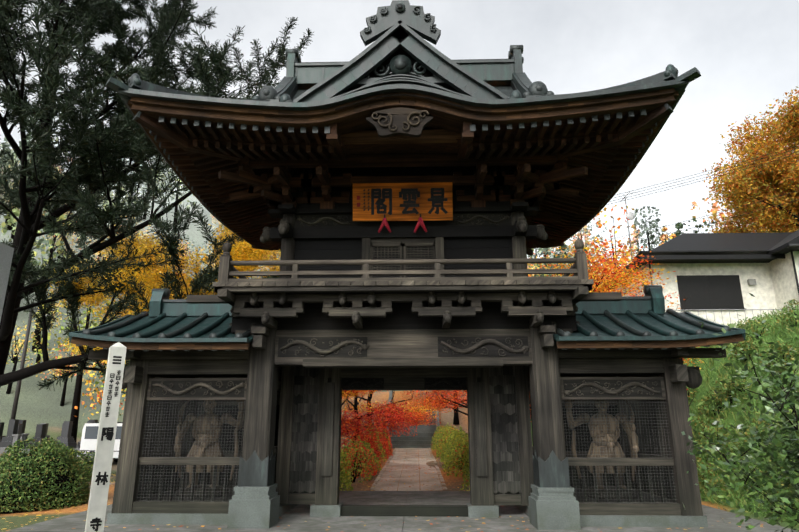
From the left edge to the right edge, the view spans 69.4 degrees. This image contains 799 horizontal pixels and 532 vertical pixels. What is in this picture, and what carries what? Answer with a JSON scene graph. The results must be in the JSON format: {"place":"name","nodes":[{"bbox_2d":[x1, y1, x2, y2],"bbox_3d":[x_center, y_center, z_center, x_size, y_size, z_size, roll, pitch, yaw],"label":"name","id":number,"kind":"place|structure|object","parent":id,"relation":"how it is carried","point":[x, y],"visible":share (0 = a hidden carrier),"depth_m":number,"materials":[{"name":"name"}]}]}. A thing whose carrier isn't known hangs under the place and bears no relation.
{"place":"outdoors","nodes":[
{"label":"outdoors","id":0,"kind":"place"},
{"bbox_2d":[0,190,798,531],"bbox_3d":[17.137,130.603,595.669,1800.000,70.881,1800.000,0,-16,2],"label":"ground","id":1,"kind":"structure","parent":0,"point":[36,404],"depth_m":47.64,"materials":[{"name":"plant"}]},
{"bbox_2d":[0,242,13,321],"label":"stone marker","id":2,"kind":"object","parent":1,"relation":"on","point":[6,253],"visible":1,"depth_m":5.21,"materials":[{"name":"stone"}]},
{"bbox_2d":[10,302,47,418],"bbox_3d":[-22.663,6.719,35.095,2.496,9.300,0.546,-6,-17,20],"label":"trunk","id":3,"kind":"object","parent":1,"relation":"on","point":[16,399],"visible":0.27,"depth_m":35.45,"materials":[{"name":"black wood"}]},
{"bbox_2d":[0,437,91,513],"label":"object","id":4,"kind":"object","parent":1,"relation":"on","point":[53,475],"visible":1,"depth_m":12.69,"materials":[{"name":"green plant"}]},
{"bbox_2d":[0,419,97,453],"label":"cemetery headstones","id":5,"kind":"object","parent":1,"relation":"on","point":[16,430],"visible":0.42,"depth_m":32.33,"materials":[{"name":"stone"}]},
{"bbox_2d":[44,442,94,472],"bbox_3d":[-14.332,7.056,20.994,7.918,1.266,2.742,-4,-16,15],"label":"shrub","id":6,"kind":"object","parent":1,"relation":"on","point":[75,454],"visible":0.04,"depth_m":20.42,"materials":[{"name":"green plant"}]},
{"bbox_2d":[77,422,121,464],"bbox_3d":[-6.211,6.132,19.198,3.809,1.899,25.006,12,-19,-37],"label":"white van","id":7,"kind":"object","parent":1,"relation":"on","point":[89,437],"visible":0.21,"depth_m":26.63,"materials":[{"name":"paint"}]},
{"bbox_2d":[85,342,126,531],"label":"sign post","id":8,"kind":"object","parent":1,"relation":"on","point":[99,490],"visible":1,"depth_m":6.49,"materials":[{"name":"white paint"}]},
{"bbox_2d":[0,0,313,390],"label":"pine tree","id":9,"kind":"object","parent":1,"relation":"on","point":[97,150],"visible":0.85,"depth_m":16.32,"materials":[{"name":"green plant"}]},
{"bbox_2d":[61,222,260,362],"bbox_3d":[-9.386,3.117,23.890,11.515,10.157,7.906,0,-16,2],"label":"tree","id":10,"kind":"object","parent":1,"relation":"on","point":[101,317],"visible":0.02,"depth_m":24.33,"materials":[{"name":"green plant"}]},
{"bbox_2d":[47,231,280,312],"bbox_3d":[-6.412,2.825,18.279,8.496,7.628,7.303,0,-16,2],"label":"tree","id":11,"kind":"object","parent":1,"relation":"on","point":[240,252],"visible":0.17,"depth_m":17.21,"materials":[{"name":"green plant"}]},
{"bbox_2d":[57,221,352,402],"bbox_3d":[-7.332,3.167,21.749,11.141,8.807,8.599,0,-16,2],"label":"tree","id":12,"kind":"object","parent":1,"relation":"on","point":[107,301],"visible":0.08,"depth_m":21.19,"materials":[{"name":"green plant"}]},
{"bbox_2d":[341,410,385,449],"bbox_3d":[-3.664,3.317,15.732,6.700,5.276,5.631,0,-16,2],"label":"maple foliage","id":13,"kind":"object","parent":1,"relation":"on","point":[351,427],"visible":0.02,"depth_m":14.23,"materials":[{"name":"red plant"}]},
{"bbox_2d":[342,390,417,444],"bbox_3d":[-3.187,4.204,19.672,7.997,5.467,6.774,0,-16,2],"label":"maple tree","id":14,"kind":"object","parent":1,"relation":"on","point":[389,416],"visible":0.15,"depth_m":19.37,"materials":[{"name":"red plant"}]},
{"bbox_2d":[2,448,762,531],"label":"fallen leaves","id":15,"kind":"object","parent":1,"relation":"on","point":[353,490],"visible":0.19,"depth_m":14.31,"materials":[{"name":"orange plant"}]},
{"bbox_2d":[343,390,422,426],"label":"maple tree","id":16,"kind":"object","parent":1,"relation":"on","point":[368,400],"visible":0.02,"depth_m":34.66,"materials":[{"name":"red plant"}]},
{"bbox_2d":[341,390,440,442],"bbox_3d":[-1.982,6.978,31.283,8.277,5.963,6.905,0,-16,2],"label":"maple tree","id":17,"kind":"object","parent":1,"relation":"on","point":[355,406],"visible":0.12,"depth_m":30.35,"materials":[{"name":"red plant"}]},
{"bbox_2d":[342,390,440,433],"bbox_3d":[-2.714,5.873,26.291,9.187,5.612,7.585,0,-16,2],"label":"maple tree","id":18,"kind":"object","parent":1,"relation":"on","point":[420,418],"visible":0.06,"depth_m":26.45,"materials":[{"name":"red plant"}]},
{"bbox_2d":[0,136,791,441],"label":"trees","id":19,"kind":"object","parent":1,"relation":"on","point":[51,244],"depth_m":61.59,"materials":[{"name":"yellow plant"}]},
{"bbox_2d":[5,491,798,531],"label":"stone pavement","id":20,"kind":"structure","parent":1,"relation":"on","point":[296,518],"depth_m":8.63,"materials":[{"name":"grey stone"}]},
{"bbox_2d":[69,0,745,529],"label":"temple gate","id":21,"kind":"structure","parent":20,"relation":"on","point":[403,194],"depth_m":9.03,"materials":[{"name":"brown wood"}]},
{"bbox_2d":[174,400,244,497],"bbox_3d":[-3.182,2.974,9.657,1.176,1.759,0.710,3,-16,-9],"label":"nio statue","id":22,"kind":"object","parent":21,"relation":"on","point":[212,439],"depth_m":9.56,"materials":[{"name":"brown wood"}]},
{"bbox_2d":[565,400,639,499],"bbox_3d":[3.327,2.925,9.480,1.163,1.759,0.710,-3,-16,12],"label":"nio statue","id":23,"kind":"object","parent":21,"relation":"on","point":[604,445],"depth_m":9.37,"materials":[{"name":"brown wood"}]},
{"bbox_2d":[339,421,469,490],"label":"bushes","id":24,"kind":"object","parent":1,"relation":"on","point":[452,444],"visible":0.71,"depth_m":18.04,"materials":[{"name":"green plant"}]},
{"bbox_2d":[386,390,439,448],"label":"garden stairs","id":25,"kind":"structure","parent":1,"relation":"on","point":[422,438],"depth_m":33.13,"materials":[{"name":"stone"}]},
{"bbox_2d":[399,390,467,415],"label":"maple tree","id":26,"kind":"object","parent":1,"relation":"on","point":[421,403],"visible":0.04,"depth_m":30.89,"materials":[{"name":"red plant"}]},
{"bbox_2d":[413,390,466,408],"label":"maple tree","id":27,"kind":"object","parent":1,"relation":"on","point":[457,403],"depth_m":19.83,"materials":[{"name":"red plant"}]},
{"bbox_2d":[453,391,466,424],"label":"tree trunk","id":28,"kind":"object","parent":1,"relation":"on","point":[456,419],"depth_m":34.80,"materials":[{"name":"black plant"}]},
{"bbox_2d":[424,390,530,410],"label":"maple tree","id":29,"kind":"object","parent":1,"relation":"on","point":[463,399],"visible":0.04,"depth_m":26.59,"materials":[{"name":"red plant"}]},
{"bbox_2d":[528,262,617,287],"bbox_3d":[6.051,3.487,22.302,9.077,8.031,5.274,6,-16,-20],"label":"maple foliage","id":30,"kind":"object","parent":1,"relation":"on","point":[589,269],"depth_m":22.22,"materials":[{"name":"orange plant"}]},
{"bbox_2d":[466,235,694,411],"bbox_3d":[4.376,2.718,15.099,6.158,5.932,6.004,0,-16,2],"label":"maple tree","id":31,"kind":"object","parent":1,"relation":"on","point":[605,271],"visible":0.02,"depth_m":13.92,"materials":[{"name":"plant"}]},
{"bbox_2d":[528,234,703,368],"bbox_3d":[4.794,1.905,16.483,7.190,8.217,6.834,0,-16,2],"label":"autumn tree","id":32,"kind":"object","parent":1,"relation":"on","point":[634,281],"visible":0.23,"depth_m":16.01,"materials":[{"name":"orange plant"}]},
{"bbox_2d":[529,146,798,263],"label":"power lines","id":33,"kind":"object","parent":1,"relation":"on","point":[695,182],"visible":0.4,"depth_m":34.01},
{"bbox_2d":[623,269,715,405],"bbox_3d":[7.554,3.200,18.192,3.506,6.067,3.712,3,-16,-9],"label":"shrub","id":34,"kind":"object","parent":1,"relation":"on","point":[676,309],"visible":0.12,"depth_m":17.92,"materials":[{"name":"brown plant"}]},
{"bbox_2d":[598,194,798,327],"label":"house","id":35,"kind":"structure","parent":1,"relation":"on","point":[719,277],"depth_m":25.48,"materials":[{"name":"white paint"}]},
{"bbox_2d":[681,293,798,531],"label":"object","id":36,"kind":"object","parent":1,"relation":"on","point":[792,437],"visible":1,"depth_m":5.14,"materials":[{"name":"green plant"}]},
{"bbox_2d":[683,305,798,522],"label":"hedge","id":37,"kind":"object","parent":1,"relation":"on","point":[768,317],"depth_m":15.41,"materials":[{"name":"green plant"}]},
{"bbox_2d":[684,298,798,500],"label":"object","id":38,"kind":"object","parent":1,"relation":"on","point":[717,399],"visible":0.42,"depth_m":15.33,"materials":[{"name":"green plant"}]},
{"bbox_2d":[702,86,798,232],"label":"tree","id":39,"kind":"object","parent":1,"relation":"on","point":[770,180],"visible":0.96,"depth_m":37.90,"materials":[{"name":"orange plant"}]},
{"bbox_2d":[716,118,798,231],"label":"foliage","id":40,"kind":"object","parent":1,"relation":"on","point":[763,193],"visible":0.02,"depth_m":41.91,"materials":[{"name":"orange plant"}]},
{"bbox_2d":[0,0,798,273],"label":"sky","id":41,"kind":"structure","parent":0,"point":[745,53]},
{"bbox_2d":[370,448,446,490],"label":"garden path","id":42,"kind":"structure","parent":0,"point":[399,462],"depth_m":18.06,"materials":[{"name":"grey stone"}]}
]}

